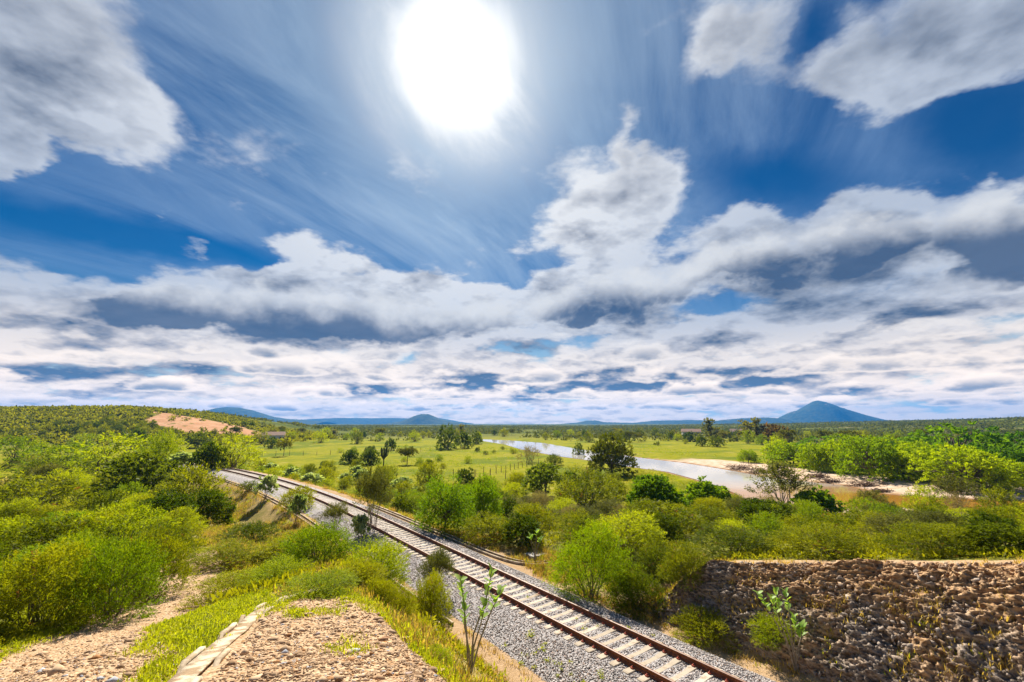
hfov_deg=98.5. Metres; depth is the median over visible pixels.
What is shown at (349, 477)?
olive shrub
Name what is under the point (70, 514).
feathery shrub
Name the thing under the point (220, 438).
olive tree
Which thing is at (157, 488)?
olive shrub
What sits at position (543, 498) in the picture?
grey shrub
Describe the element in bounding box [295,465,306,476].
green shrub
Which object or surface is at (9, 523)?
green shrub
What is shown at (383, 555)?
green shrub
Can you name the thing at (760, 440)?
green tree
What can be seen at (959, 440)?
domed tree
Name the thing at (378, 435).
green tree
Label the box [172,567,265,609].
olive shrub
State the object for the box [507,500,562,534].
olive shrub
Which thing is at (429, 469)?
olive shrub
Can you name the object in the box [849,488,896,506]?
thin shrub
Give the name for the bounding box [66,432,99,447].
green tree
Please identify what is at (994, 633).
grass
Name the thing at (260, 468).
green shrub
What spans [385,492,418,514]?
dark shrub
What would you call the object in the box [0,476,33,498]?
flowering shrub
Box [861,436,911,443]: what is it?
domed tree
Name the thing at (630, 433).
meadow tree
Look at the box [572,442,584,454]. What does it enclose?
dark tree
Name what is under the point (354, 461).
olive shrub
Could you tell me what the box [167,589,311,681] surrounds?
drainage channel
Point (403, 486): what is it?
olive shrub
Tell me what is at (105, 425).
olive tree
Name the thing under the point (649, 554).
olive shrub
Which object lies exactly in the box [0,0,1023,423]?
sky
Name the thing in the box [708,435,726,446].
dark tree
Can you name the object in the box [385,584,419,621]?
olive shrub
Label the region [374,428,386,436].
meadow tree
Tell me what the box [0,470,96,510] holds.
olive shrub
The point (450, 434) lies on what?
dark tree
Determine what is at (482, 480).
dark shrub
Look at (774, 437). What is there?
green tree
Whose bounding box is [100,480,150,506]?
green shrub
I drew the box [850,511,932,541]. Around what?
thin shrub
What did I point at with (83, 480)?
green shrub
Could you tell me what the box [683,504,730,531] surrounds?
olive shrub
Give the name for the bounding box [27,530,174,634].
green shrub
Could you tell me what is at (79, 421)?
olive tree
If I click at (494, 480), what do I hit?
green shrub
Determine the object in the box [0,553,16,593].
green shrub
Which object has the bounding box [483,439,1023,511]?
river
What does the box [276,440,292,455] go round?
meadow tree
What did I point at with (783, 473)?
thin tree
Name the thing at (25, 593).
olive shrub
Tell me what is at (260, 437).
olive tree
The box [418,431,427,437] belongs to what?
olive tree
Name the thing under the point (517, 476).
olive shrub
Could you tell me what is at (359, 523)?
milkweed shrub
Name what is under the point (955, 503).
grey shrub
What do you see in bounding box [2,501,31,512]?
green shrub
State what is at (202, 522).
green shrub
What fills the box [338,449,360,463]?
dark shrub
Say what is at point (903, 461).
domed tree
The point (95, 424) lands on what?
dark tree
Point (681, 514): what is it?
olive shrub
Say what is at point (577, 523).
olive shrub
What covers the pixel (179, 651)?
grass
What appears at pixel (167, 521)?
feathery shrub
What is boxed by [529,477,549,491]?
dark shrub
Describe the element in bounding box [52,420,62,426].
dark tree
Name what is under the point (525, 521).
dark shrub
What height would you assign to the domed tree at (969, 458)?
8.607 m
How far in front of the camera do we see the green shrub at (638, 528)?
24.80 m
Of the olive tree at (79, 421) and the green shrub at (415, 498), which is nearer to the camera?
the green shrub at (415, 498)
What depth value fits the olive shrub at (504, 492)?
57.62 m
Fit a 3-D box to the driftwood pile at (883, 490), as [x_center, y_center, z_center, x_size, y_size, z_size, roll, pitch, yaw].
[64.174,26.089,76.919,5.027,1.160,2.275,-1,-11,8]
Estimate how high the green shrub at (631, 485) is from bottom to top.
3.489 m
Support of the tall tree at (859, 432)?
on the ground at (300, 453)
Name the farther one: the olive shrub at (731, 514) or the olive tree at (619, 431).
the olive tree at (619, 431)
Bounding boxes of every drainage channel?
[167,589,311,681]
[187,470,453,626]
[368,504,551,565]
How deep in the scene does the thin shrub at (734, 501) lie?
44.82 m
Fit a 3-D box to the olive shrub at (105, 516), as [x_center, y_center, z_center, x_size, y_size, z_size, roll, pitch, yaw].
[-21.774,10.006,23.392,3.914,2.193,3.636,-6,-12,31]
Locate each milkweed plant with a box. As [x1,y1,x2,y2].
[455,562,506,676]
[527,527,543,560]
[753,586,807,673]
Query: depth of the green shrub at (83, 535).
14.37 m
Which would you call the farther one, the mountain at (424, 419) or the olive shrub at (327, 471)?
the mountain at (424, 419)
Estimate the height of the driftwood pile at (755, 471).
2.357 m
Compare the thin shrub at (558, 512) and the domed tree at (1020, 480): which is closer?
the thin shrub at (558, 512)
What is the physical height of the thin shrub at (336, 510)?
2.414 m
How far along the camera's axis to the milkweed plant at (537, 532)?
25.80 m
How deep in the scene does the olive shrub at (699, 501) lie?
50.88 m
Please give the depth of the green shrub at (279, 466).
94.59 m
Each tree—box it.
[0,435,45,460]
[0,439,99,476]
[38,430,179,483]
[43,422,56,430]
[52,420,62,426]
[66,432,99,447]
[71,423,85,432]
[73,419,84,424]
[88,427,97,432]
[92,421,103,428]
[96,427,107,434]
[99,423,109,430]
[112,421,123,429]
[113,425,124,431]
[118,426,150,449]
[140,428,185,469]
[147,420,157,428]
[150,433,193,451]
[171,426,180,432]
[176,431,215,448]
[186,441,229,470]
[198,432,266,469]
[215,434,225,443]
[229,426,243,432]
[253,431,271,443]
[263,437,277,448]
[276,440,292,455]
[312,429,329,442]
[324,426,332,434]
[349,428,358,438]
[350,429,363,443]
[352,465,396,528]
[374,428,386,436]
[374,432,383,440]
[395,447,418,462]
[408,429,421,441]
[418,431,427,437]
[434,422,460,449]
[453,430,474,448]
[457,424,465,434]
[469,429,482,443]
[499,427,509,436]
[520,461,570,495]
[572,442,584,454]
[582,431,593,442]
[584,431,639,476]
[614,427,623,439]
[621,431,631,441]
[624,431,637,436]
[626,474,688,507]
[665,430,674,439]
[682,430,693,441]
[682,475,732,510]
[696,435,708,446]
[701,417,718,437]
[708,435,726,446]
[719,430,729,439]
[725,429,734,437]
[736,419,756,438]
[739,430,755,443]
[744,458,818,503]
[750,416,764,441]
[755,421,793,440]
[755,435,768,444]
[759,436,789,457]
[759,439,820,466]
[768,434,786,443]
[776,429,796,442]
[789,485,845,515]
[791,435,832,446]
[793,441,836,471]
[809,440,865,473]
[814,430,833,439]
[820,432,861,446]
[829,434,913,482]
[838,430,856,437]
[852,430,864,439]
[856,434,882,445]
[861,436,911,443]
[875,447,943,482]
[878,435,912,446]
[882,431,898,441]
[886,439,937,474]
[893,429,903,436]
[896,441,962,481]
[897,431,939,442]
[900,442,1023,494]
[908,420,1017,456]
[913,429,930,436]
[927,473,982,509]
[954,442,1023,465]
[964,425,1023,450]
[973,467,1023,490]
[999,456,1023,486]
[1009,447,1023,463]
[1016,441,1023,451]
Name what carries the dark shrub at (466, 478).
on the ground at (300, 453)
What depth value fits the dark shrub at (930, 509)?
35.64 m
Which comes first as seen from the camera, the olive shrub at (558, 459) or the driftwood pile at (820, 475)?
the driftwood pile at (820, 475)
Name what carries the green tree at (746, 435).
on the ground at (300, 453)
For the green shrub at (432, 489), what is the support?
on the ground at (300, 453)
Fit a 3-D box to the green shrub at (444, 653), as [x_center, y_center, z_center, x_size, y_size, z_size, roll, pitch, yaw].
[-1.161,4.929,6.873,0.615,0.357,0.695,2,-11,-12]
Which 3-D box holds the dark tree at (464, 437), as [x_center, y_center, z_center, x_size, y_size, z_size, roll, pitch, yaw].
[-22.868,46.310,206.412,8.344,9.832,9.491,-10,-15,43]
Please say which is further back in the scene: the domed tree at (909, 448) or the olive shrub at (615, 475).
the domed tree at (909, 448)
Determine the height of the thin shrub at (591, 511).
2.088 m
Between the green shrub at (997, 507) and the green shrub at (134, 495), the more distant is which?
the green shrub at (134, 495)
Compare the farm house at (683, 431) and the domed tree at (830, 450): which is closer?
the domed tree at (830, 450)
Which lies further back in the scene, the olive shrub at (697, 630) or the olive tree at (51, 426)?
the olive tree at (51, 426)
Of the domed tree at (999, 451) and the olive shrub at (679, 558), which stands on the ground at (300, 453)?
the domed tree at (999, 451)
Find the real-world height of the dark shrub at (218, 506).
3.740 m
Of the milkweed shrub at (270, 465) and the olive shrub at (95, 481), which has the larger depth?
the milkweed shrub at (270, 465)
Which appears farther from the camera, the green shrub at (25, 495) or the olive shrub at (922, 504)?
the green shrub at (25, 495)
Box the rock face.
[639,558,1023,681]
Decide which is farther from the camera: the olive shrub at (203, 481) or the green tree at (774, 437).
the green tree at (774, 437)
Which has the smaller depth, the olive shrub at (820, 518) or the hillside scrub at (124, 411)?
the olive shrub at (820, 518)
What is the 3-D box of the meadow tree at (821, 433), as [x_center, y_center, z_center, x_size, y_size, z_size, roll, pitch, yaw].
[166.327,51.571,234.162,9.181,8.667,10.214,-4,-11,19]
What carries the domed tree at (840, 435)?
on the ground at (300, 453)
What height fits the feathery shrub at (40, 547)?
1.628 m
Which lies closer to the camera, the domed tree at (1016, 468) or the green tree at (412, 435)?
the domed tree at (1016, 468)
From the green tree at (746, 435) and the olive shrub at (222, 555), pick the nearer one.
the olive shrub at (222, 555)
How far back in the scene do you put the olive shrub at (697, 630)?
16.32 m
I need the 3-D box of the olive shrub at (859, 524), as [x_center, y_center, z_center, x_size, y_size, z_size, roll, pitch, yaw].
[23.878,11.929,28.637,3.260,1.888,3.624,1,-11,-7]
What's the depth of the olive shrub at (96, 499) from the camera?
44.13 m
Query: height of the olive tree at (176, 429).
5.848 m
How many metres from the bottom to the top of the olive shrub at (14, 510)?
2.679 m
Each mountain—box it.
[207,407,335,423]
[303,418,472,423]
[387,414,465,423]
[565,420,704,423]
[695,417,808,423]
[779,401,887,422]
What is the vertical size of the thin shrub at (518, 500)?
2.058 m
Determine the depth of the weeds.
15.98 m
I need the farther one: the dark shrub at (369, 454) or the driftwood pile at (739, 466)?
the dark shrub at (369, 454)
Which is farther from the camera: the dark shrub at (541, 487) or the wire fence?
the wire fence
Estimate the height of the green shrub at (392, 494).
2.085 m
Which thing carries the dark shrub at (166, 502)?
on the ground at (300, 453)
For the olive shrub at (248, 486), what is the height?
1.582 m
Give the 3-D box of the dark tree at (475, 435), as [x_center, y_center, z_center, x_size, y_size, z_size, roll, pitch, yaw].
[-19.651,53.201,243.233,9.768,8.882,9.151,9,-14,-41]
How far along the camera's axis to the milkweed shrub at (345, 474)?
86.58 m
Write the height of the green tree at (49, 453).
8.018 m
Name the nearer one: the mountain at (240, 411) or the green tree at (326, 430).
the green tree at (326, 430)
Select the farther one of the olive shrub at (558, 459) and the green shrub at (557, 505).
the olive shrub at (558, 459)
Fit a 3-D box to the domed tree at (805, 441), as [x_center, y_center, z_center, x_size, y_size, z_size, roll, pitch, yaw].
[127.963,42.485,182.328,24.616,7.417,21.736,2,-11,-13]
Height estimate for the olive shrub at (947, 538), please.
1.371 m
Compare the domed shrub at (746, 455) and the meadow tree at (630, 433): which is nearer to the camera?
the domed shrub at (746, 455)
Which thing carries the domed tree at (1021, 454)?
on the ground at (300, 453)
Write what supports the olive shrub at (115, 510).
on the ground at (300, 453)
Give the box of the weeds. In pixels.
[271,488,705,681]
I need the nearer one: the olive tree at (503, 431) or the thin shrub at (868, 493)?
the thin shrub at (868, 493)
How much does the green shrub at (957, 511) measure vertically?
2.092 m
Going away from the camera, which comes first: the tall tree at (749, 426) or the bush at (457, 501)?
the bush at (457, 501)
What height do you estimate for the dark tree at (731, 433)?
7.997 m
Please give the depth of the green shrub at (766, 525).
26.98 m
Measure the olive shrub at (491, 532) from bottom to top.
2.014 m
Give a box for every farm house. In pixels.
[261,432,285,438]
[681,429,700,434]
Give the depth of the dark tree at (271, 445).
204.23 m
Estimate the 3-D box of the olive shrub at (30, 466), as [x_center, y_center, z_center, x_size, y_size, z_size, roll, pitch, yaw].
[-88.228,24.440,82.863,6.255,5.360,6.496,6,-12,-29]
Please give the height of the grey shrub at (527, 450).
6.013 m
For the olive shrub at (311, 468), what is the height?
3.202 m
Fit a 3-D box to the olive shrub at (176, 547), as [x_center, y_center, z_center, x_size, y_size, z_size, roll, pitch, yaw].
[-11.339,6.947,13.979,2.749,2.289,2.486,-8,-13,37]
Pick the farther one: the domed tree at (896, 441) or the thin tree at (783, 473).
the domed tree at (896, 441)
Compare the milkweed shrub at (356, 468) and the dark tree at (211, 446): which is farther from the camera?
the milkweed shrub at (356, 468)
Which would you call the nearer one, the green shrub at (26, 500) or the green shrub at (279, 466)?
the green shrub at (26, 500)
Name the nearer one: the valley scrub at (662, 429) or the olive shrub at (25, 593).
the olive shrub at (25, 593)
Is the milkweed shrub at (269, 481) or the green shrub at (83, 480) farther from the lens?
the green shrub at (83, 480)
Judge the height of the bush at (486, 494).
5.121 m
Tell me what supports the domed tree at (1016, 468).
on the ground at (300, 453)
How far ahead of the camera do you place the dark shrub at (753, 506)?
37.96 m
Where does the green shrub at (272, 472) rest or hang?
on the ground at (300, 453)
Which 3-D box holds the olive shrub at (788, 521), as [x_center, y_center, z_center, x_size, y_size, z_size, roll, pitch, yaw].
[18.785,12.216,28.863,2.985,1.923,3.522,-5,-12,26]
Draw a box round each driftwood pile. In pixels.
[724,462,759,469]
[741,468,771,473]
[802,472,843,478]
[817,477,846,482]
[833,480,888,486]
[864,487,893,492]
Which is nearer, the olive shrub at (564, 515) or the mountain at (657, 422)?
the olive shrub at (564, 515)
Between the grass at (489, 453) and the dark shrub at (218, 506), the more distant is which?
the grass at (489, 453)
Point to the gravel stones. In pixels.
(417, 674)
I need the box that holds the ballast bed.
[178,466,769,681]
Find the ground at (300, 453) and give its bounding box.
[0,409,1023,681]
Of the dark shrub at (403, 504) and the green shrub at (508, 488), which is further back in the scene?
the green shrub at (508, 488)
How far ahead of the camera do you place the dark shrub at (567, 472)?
68.96 m
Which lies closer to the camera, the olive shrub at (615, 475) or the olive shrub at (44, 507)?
the olive shrub at (44, 507)
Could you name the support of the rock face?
on the ground at (300, 453)
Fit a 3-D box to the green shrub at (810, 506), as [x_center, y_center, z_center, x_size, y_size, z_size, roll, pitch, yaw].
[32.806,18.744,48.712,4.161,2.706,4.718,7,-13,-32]
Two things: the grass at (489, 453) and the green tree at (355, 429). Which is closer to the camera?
the grass at (489, 453)
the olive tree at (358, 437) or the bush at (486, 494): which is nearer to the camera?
the bush at (486, 494)
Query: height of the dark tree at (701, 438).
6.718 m
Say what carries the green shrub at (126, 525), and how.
on the ground at (300, 453)
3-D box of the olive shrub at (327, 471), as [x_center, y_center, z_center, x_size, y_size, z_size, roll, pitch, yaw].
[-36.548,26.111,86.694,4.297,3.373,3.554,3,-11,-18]
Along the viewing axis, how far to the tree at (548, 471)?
65.24 m
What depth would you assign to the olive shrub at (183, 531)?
19.17 m
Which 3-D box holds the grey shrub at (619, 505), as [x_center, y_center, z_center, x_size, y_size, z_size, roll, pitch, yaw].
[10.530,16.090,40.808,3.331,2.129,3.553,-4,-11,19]
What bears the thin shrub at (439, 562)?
on the ground at (300, 453)
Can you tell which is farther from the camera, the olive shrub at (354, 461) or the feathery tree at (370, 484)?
the olive shrub at (354, 461)
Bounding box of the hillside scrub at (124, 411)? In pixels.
[0,404,335,444]
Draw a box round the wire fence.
[440,458,538,476]
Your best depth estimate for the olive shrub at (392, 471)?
84.49 m
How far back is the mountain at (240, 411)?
4978.02 m
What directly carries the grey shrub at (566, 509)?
on the ground at (300, 453)
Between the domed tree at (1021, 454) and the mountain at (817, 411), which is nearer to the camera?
the domed tree at (1021, 454)
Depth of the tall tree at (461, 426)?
356.13 m
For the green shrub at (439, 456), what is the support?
on the ground at (300, 453)
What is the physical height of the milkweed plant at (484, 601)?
2.168 m
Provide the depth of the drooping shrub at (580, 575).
20.13 m
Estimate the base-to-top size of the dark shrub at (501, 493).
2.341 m
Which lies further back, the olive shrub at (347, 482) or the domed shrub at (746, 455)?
the domed shrub at (746, 455)
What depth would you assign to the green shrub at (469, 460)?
127.96 m
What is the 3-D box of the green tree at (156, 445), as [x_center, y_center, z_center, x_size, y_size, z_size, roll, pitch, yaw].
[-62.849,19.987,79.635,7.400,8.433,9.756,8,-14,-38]
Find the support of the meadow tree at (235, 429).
on the ground at (300, 453)
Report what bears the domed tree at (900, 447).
on the ground at (300, 453)
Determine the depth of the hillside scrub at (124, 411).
301.17 m
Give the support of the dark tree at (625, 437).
on the ground at (300, 453)
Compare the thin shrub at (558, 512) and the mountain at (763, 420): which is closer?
the thin shrub at (558, 512)
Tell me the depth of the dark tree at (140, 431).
194.14 m
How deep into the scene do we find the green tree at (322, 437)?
246.66 m
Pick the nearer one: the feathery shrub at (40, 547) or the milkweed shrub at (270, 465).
the feathery shrub at (40, 547)
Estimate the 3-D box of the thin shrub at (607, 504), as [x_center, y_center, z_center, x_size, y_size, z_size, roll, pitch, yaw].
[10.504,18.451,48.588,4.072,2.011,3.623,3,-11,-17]
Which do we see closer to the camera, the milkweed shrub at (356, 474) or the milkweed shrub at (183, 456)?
the milkweed shrub at (183, 456)
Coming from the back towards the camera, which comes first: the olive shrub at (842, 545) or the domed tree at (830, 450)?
the domed tree at (830, 450)
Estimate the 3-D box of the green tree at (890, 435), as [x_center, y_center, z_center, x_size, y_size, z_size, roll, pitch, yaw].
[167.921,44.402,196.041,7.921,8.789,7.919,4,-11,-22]
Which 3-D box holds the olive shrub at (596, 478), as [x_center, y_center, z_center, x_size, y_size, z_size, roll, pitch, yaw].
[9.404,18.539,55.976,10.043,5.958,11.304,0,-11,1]
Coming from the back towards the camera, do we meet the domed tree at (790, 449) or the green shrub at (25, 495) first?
the domed tree at (790, 449)
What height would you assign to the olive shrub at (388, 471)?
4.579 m
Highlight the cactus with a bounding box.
[381,448,388,465]
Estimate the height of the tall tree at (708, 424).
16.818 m
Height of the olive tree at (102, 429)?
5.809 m
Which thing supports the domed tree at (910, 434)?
on the ground at (300, 453)
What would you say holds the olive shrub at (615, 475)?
on the ground at (300, 453)
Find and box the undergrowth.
[0,464,1023,681]
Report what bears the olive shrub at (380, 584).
on the ground at (300, 453)
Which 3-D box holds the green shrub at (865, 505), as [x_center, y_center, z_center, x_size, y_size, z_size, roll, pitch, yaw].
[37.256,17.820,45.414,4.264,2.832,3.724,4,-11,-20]
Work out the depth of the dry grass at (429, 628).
18.09 m
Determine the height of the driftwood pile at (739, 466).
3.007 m
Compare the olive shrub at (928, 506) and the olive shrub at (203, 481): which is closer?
the olive shrub at (928, 506)
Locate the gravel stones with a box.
[0,561,449,681]
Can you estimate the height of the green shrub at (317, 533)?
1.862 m
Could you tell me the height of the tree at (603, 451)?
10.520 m
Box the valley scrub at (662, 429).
[0,407,1023,448]
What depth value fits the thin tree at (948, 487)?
60.90 m
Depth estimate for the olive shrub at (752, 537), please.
21.48 m
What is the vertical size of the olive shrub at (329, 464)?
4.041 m
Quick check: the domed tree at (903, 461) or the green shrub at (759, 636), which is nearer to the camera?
the green shrub at (759, 636)
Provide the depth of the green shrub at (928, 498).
53.75 m
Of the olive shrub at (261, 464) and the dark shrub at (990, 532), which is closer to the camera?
the dark shrub at (990, 532)
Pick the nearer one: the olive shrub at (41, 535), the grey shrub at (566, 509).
the olive shrub at (41, 535)
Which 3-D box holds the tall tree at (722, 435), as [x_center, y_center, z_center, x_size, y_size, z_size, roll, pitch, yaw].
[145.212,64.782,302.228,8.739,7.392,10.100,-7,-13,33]
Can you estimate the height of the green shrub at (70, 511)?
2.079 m
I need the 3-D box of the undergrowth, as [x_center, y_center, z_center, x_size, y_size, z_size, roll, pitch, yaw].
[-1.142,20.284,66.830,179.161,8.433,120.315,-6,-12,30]
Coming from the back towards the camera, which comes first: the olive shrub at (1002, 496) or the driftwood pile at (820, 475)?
the driftwood pile at (820, 475)
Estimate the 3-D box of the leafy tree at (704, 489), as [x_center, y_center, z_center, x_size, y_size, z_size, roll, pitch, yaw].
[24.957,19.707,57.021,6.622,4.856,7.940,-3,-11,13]
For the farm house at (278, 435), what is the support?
on the ground at (300, 453)
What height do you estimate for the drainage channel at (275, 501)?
0.130 m
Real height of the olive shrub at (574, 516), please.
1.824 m
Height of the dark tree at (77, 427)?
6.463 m
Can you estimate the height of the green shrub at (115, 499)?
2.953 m
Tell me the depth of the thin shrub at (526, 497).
53.50 m
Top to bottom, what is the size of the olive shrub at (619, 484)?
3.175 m
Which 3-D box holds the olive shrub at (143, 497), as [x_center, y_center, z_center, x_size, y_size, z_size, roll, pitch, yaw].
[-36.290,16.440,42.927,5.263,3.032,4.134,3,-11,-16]
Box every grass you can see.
[0,548,483,681]
[195,477,993,681]
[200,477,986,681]
[251,444,714,497]
[647,553,1023,681]
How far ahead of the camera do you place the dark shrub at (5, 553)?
15.14 m
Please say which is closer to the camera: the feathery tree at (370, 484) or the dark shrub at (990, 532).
the dark shrub at (990, 532)
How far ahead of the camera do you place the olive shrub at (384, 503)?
52.01 m
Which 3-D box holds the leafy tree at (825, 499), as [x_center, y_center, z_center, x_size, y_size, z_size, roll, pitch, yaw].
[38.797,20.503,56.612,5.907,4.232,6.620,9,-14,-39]
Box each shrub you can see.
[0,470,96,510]
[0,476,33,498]
[0,501,57,533]
[0,513,38,551]
[0,513,129,561]
[0,528,18,570]
[0,534,115,637]
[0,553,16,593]
[1,496,47,507]
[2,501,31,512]
[3,476,48,505]
[5,502,69,527]
[7,532,100,579]
[10,525,121,596]
[17,510,90,531]
[18,457,58,482]
[20,463,68,486]
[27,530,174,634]
[39,467,89,496]
[39,476,78,497]
[44,508,87,518]
[52,497,184,548]
[54,474,103,508]
[64,510,137,539]
[67,487,130,513]
[77,470,120,496]
[87,450,187,498]
[88,490,129,510]
[97,504,135,522]
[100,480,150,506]
[112,522,202,601]
[120,488,200,527]
[122,490,154,502]
[123,494,152,505]
[131,520,205,560]
[134,511,192,530]
[140,505,200,536]
[144,483,182,497]
[153,461,231,509]
[160,505,210,532]
[161,451,196,469]
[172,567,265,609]
[177,537,271,572]
[182,488,236,526]
[209,520,287,543]
[232,553,318,588]
[235,479,258,493]
[240,528,353,568]
[252,474,279,498]
[255,459,267,469]
[257,466,266,472]
[262,462,278,470]
[264,466,284,476]
[271,517,359,570]
[271,566,365,603]
[276,483,318,513]
[278,464,290,475]
[279,466,300,479]
[286,493,307,519]
[288,472,300,479]
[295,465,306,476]
[299,472,324,484]
[301,464,317,475]
[314,500,349,531]
[317,476,335,487]
[318,459,338,476]
[320,465,336,480]
[328,554,390,593]
[337,472,352,478]
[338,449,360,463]
[338,475,355,486]
[338,477,351,488]
[343,533,415,595]
[349,459,362,468]
[349,465,367,477]
[350,513,370,537]
[352,469,368,481]
[359,448,380,465]
[363,489,389,505]
[364,575,400,607]
[373,463,396,485]
[378,487,399,500]
[383,437,398,450]
[383,464,397,477]
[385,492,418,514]
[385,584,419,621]
[390,476,417,488]
[394,480,412,493]
[397,488,416,498]
[406,492,431,514]
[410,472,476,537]
[412,461,444,492]
[412,567,453,638]
[414,543,457,591]
[415,456,423,465]
[422,482,449,495]
[426,643,456,669]
[433,453,443,461]
[454,467,474,486]
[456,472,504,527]
[458,509,513,547]
[464,455,471,463]
[467,476,490,486]
[482,475,502,490]
[489,491,508,505]
[493,489,514,498]
[494,496,523,505]
[497,496,519,519]
[498,510,544,547]
[501,472,531,492]
[501,482,525,497]
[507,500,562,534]
[515,445,542,462]
[515,495,540,505]
[525,493,555,509]
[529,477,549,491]
[529,490,547,503]
[542,518,646,610]
[543,496,576,517]
[544,454,563,465]
[544,508,566,525]
[549,463,622,510]
[555,508,586,532]
[556,471,583,494]
[556,503,579,514]
[556,512,614,550]
[556,513,589,537]
[564,503,603,520]
[580,508,671,558]
[588,498,621,515]
[601,479,628,499]
[603,473,622,486]
[604,565,668,620]
[605,496,716,538]
[609,503,639,523]
[629,474,641,490]
[630,539,682,585]
[638,510,686,543]
[654,537,708,591]
[665,502,691,516]
[667,602,742,653]
[681,521,786,559]
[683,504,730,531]
[691,496,728,512]
[707,517,751,545]
[710,507,740,528]
[720,496,759,509]
[723,494,742,505]
[734,497,800,528]
[736,449,760,462]
[739,510,791,539]
[747,610,796,651]
[757,494,779,501]
[763,520,883,560]
[772,501,804,514]
[776,514,814,536]
[791,499,829,519]
[793,512,869,547]
[794,498,831,519]
[813,507,891,533]
[844,496,877,513]
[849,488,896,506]
[850,509,907,534]
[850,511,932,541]
[853,501,881,519]
[858,501,908,513]
[863,519,1006,559]
[868,501,904,515]
[895,508,971,525]
[897,483,951,510]
[907,502,947,510]
[913,505,945,511]
[917,506,967,523]
[938,506,991,524]
[942,490,975,513]
[953,520,1023,556]
[954,510,1019,531]
[960,504,1023,529]
[967,505,1018,519]
[975,485,1020,515]
[995,500,1023,521]
[1012,503,1023,538]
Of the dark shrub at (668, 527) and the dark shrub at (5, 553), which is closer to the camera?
the dark shrub at (5, 553)
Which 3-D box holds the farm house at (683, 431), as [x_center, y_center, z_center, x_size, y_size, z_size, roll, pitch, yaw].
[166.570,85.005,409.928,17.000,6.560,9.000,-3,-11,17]
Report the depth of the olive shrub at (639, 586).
19.06 m
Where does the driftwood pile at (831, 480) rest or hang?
on the ground at (300, 453)
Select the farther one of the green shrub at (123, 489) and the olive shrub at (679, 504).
the green shrub at (123, 489)
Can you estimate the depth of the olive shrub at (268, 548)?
17.89 m
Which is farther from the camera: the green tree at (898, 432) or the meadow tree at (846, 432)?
the green tree at (898, 432)
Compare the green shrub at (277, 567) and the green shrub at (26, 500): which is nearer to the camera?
the green shrub at (277, 567)
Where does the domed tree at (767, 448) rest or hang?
on the ground at (300, 453)
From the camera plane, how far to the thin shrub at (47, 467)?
73.90 m
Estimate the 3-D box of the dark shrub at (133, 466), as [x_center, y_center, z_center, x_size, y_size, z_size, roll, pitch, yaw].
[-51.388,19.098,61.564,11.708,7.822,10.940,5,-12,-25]
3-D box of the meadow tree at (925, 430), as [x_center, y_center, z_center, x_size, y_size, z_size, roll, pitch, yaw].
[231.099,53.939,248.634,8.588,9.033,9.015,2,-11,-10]
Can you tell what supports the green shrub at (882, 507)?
on the ground at (300, 453)
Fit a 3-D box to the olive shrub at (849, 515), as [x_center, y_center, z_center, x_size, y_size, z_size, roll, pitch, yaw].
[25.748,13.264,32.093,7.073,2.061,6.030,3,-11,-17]
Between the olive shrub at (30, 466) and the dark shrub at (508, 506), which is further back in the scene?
the olive shrub at (30, 466)
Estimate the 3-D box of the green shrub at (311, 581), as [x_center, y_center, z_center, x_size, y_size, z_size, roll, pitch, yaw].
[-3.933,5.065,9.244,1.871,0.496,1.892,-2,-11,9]
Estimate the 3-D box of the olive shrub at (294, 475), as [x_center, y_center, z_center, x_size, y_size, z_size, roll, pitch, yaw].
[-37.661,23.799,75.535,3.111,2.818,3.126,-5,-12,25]
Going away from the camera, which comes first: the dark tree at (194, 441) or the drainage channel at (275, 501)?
the drainage channel at (275, 501)
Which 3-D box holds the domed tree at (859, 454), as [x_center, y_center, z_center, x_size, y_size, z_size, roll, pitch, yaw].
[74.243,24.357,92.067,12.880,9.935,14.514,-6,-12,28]
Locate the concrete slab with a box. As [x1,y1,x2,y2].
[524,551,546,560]
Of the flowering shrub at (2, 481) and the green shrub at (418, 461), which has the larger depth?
the green shrub at (418, 461)
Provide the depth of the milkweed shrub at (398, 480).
72.00 m
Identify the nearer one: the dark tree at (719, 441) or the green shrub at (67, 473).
the green shrub at (67, 473)
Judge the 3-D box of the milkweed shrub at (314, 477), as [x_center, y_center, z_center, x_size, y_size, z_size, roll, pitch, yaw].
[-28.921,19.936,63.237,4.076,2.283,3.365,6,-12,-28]
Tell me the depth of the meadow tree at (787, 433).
223.89 m
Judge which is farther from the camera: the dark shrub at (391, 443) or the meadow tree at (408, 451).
the dark shrub at (391, 443)
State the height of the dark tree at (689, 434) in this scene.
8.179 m
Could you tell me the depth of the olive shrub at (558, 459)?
120.92 m

